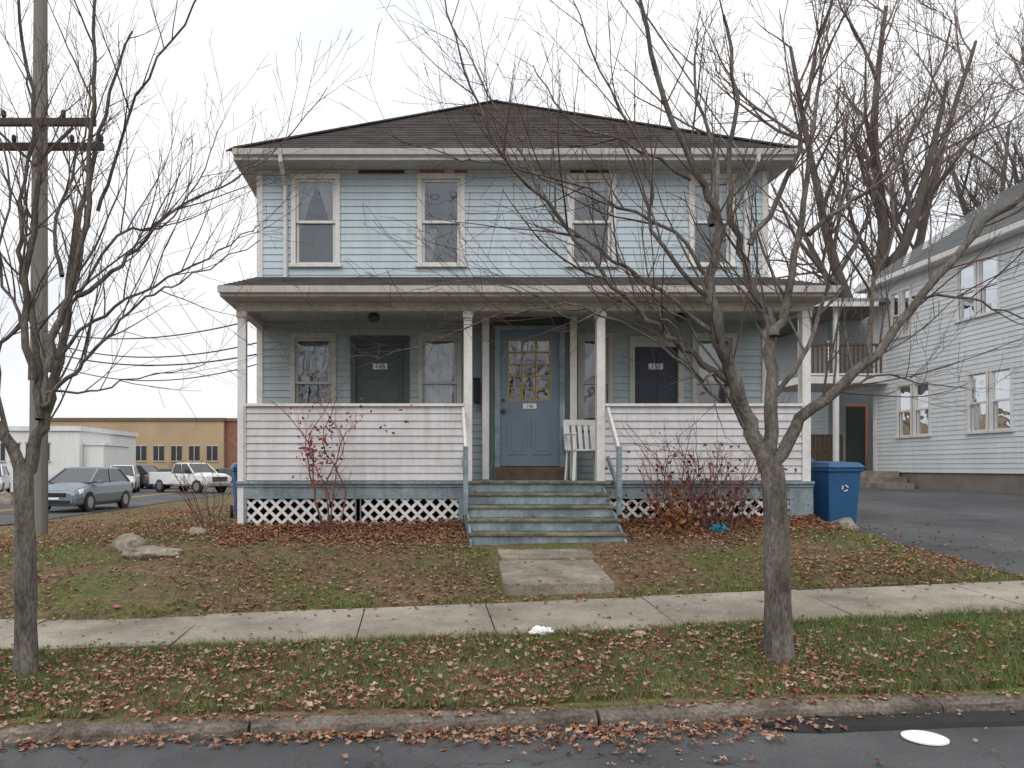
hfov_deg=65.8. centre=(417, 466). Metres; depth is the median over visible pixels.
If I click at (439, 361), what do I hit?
window interiors
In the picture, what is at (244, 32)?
sky
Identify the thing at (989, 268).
window glass
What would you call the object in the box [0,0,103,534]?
utility pole
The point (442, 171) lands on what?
bare frieze patches
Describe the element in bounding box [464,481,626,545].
front steps
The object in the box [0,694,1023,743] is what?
curb
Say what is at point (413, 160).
trim
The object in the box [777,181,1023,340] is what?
roof
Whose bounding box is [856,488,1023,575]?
driveway
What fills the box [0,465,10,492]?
parked suv
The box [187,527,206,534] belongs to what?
rock
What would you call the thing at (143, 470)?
dark parked suv
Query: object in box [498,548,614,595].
entry walkway
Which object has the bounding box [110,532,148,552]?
rock
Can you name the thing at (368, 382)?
side door
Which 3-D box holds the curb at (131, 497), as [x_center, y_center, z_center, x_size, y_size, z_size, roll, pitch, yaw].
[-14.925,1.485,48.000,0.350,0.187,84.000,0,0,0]
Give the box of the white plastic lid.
[901,730,949,745]
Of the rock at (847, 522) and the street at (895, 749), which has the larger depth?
the rock at (847, 522)
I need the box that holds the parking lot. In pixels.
[10,486,177,499]
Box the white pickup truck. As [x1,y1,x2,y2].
[149,463,232,493]
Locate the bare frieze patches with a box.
[358,170,608,172]
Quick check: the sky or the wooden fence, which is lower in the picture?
the wooden fence
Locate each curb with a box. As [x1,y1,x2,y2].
[0,486,231,511]
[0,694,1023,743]
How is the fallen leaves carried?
on the street at (895, 749)
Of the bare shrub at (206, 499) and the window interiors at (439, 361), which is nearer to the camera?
the bare shrub at (206, 499)
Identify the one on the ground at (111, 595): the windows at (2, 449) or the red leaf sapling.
the red leaf sapling
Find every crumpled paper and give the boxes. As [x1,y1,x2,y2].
[528,625,554,636]
[633,630,645,634]
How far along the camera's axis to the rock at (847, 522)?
10.12 m
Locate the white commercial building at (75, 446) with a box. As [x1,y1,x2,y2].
[0,426,137,491]
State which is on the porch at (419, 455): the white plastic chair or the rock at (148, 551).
the white plastic chair
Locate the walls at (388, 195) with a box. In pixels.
[263,173,761,478]
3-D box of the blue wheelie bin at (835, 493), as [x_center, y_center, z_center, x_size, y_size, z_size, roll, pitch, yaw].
[5.829,0.415,11.019,0.540,0.989,0.692,0,0,-3]
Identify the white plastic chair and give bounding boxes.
[563,420,594,480]
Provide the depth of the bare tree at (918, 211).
28.04 m
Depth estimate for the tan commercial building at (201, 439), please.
75.00 m
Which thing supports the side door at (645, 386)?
attached to the walls at (388, 195)
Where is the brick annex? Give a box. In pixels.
[225,418,236,467]
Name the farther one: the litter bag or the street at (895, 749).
the litter bag
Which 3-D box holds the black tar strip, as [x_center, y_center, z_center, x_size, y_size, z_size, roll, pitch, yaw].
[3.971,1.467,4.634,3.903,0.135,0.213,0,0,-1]
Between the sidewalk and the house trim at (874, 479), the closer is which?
the sidewalk
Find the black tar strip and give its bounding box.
[762,710,1023,732]
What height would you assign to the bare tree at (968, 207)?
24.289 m
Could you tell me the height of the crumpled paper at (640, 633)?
0.046 m
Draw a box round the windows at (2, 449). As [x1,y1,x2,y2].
[0,442,50,461]
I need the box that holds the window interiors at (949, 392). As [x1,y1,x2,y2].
[915,263,1021,435]
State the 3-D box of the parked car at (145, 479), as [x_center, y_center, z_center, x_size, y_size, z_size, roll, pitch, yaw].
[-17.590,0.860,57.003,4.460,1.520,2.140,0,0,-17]
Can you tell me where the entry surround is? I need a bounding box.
[473,316,576,479]
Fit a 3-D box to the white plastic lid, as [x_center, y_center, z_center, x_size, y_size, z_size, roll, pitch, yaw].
[2.820,1.503,4.360,0.229,0.016,0.229,0,0,0]
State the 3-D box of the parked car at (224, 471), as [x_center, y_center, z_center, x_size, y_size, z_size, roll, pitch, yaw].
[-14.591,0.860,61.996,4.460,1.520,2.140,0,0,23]
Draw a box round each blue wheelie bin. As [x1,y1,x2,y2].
[230,463,236,517]
[811,461,864,523]
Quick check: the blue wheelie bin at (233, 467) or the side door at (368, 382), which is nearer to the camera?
the side door at (368, 382)
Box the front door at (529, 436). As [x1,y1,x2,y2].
[500,331,558,465]
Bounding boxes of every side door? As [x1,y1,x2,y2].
[350,336,409,402]
[628,336,684,402]
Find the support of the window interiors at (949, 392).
attached to the walls at (953, 457)
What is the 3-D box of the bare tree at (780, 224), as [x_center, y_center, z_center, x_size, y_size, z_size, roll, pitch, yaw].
[13.305,-7.410,39.892,7.577,17.953,12.164,0,0,-58]
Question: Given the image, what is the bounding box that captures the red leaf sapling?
[261,384,411,534]
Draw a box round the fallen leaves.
[0,491,1023,767]
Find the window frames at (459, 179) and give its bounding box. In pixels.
[289,173,737,430]
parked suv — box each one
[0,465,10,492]
[110,465,139,492]
[134,465,170,488]
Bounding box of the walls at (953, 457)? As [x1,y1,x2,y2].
[774,194,1023,493]
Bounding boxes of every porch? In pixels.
[217,285,841,529]
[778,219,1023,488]
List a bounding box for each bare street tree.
[0,0,371,676]
[227,0,1023,664]
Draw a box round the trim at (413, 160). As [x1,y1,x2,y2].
[232,148,797,402]
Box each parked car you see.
[143,468,191,488]
[210,468,232,486]
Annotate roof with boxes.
[223,99,825,284]
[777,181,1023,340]
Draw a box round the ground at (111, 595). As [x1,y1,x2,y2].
[0,494,1023,735]
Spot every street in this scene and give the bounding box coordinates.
[0,485,232,524]
[0,723,1023,767]
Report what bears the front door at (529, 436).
attached to the entry surround
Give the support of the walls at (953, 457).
on the ground at (111, 595)
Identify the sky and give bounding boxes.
[0,0,1023,425]
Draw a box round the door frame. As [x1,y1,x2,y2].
[788,394,867,458]
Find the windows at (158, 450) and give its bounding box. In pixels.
[136,445,217,461]
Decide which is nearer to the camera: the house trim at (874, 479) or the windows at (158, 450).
the house trim at (874, 479)
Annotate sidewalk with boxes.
[0,580,1023,652]
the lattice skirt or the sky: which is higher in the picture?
the sky
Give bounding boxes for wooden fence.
[811,434,842,467]
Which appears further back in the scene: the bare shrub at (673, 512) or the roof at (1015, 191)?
the roof at (1015, 191)
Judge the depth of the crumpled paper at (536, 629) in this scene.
6.27 m
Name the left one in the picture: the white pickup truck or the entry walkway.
the white pickup truck
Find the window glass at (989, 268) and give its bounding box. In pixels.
[894,257,1009,434]
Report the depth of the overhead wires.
13.33 m
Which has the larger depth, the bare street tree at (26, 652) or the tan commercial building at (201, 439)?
the tan commercial building at (201, 439)
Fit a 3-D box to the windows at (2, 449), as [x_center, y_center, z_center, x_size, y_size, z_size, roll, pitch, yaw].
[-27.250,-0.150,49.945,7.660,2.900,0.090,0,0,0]
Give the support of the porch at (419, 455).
on the ground at (111, 595)
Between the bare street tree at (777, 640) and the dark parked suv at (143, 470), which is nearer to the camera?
the bare street tree at (777, 640)
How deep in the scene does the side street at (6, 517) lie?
33.87 m
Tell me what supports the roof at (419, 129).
on the walls at (388, 195)
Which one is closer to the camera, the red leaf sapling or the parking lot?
the red leaf sapling
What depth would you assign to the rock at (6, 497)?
32.79 m
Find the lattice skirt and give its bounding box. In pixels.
[247,499,788,527]
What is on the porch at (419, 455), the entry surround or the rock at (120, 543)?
the entry surround
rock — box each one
[0,491,13,504]
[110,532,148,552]
[121,545,183,558]
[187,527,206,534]
[831,518,858,531]
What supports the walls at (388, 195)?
on the ground at (111, 595)
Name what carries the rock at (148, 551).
on the ground at (111, 595)
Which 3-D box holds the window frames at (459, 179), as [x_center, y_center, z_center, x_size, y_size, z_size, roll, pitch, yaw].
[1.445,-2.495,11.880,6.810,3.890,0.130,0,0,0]
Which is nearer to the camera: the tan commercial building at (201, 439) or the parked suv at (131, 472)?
the parked suv at (131, 472)
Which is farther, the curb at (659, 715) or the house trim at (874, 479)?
the house trim at (874, 479)
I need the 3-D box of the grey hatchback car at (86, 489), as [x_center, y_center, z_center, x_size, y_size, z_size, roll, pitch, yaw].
[-12.301,0.810,28.990,2.140,1.619,4.460,0,0,5]
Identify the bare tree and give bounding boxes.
[681,0,1023,470]
[768,184,799,272]
[899,0,1023,242]
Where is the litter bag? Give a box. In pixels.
[710,523,728,532]
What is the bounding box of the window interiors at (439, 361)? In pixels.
[298,183,727,419]
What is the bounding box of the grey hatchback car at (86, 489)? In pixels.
[48,467,132,511]
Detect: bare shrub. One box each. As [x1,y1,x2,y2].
[167,445,233,529]
[586,392,808,532]
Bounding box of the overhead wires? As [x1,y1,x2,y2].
[10,0,757,383]
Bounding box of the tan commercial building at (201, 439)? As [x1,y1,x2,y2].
[50,418,225,468]

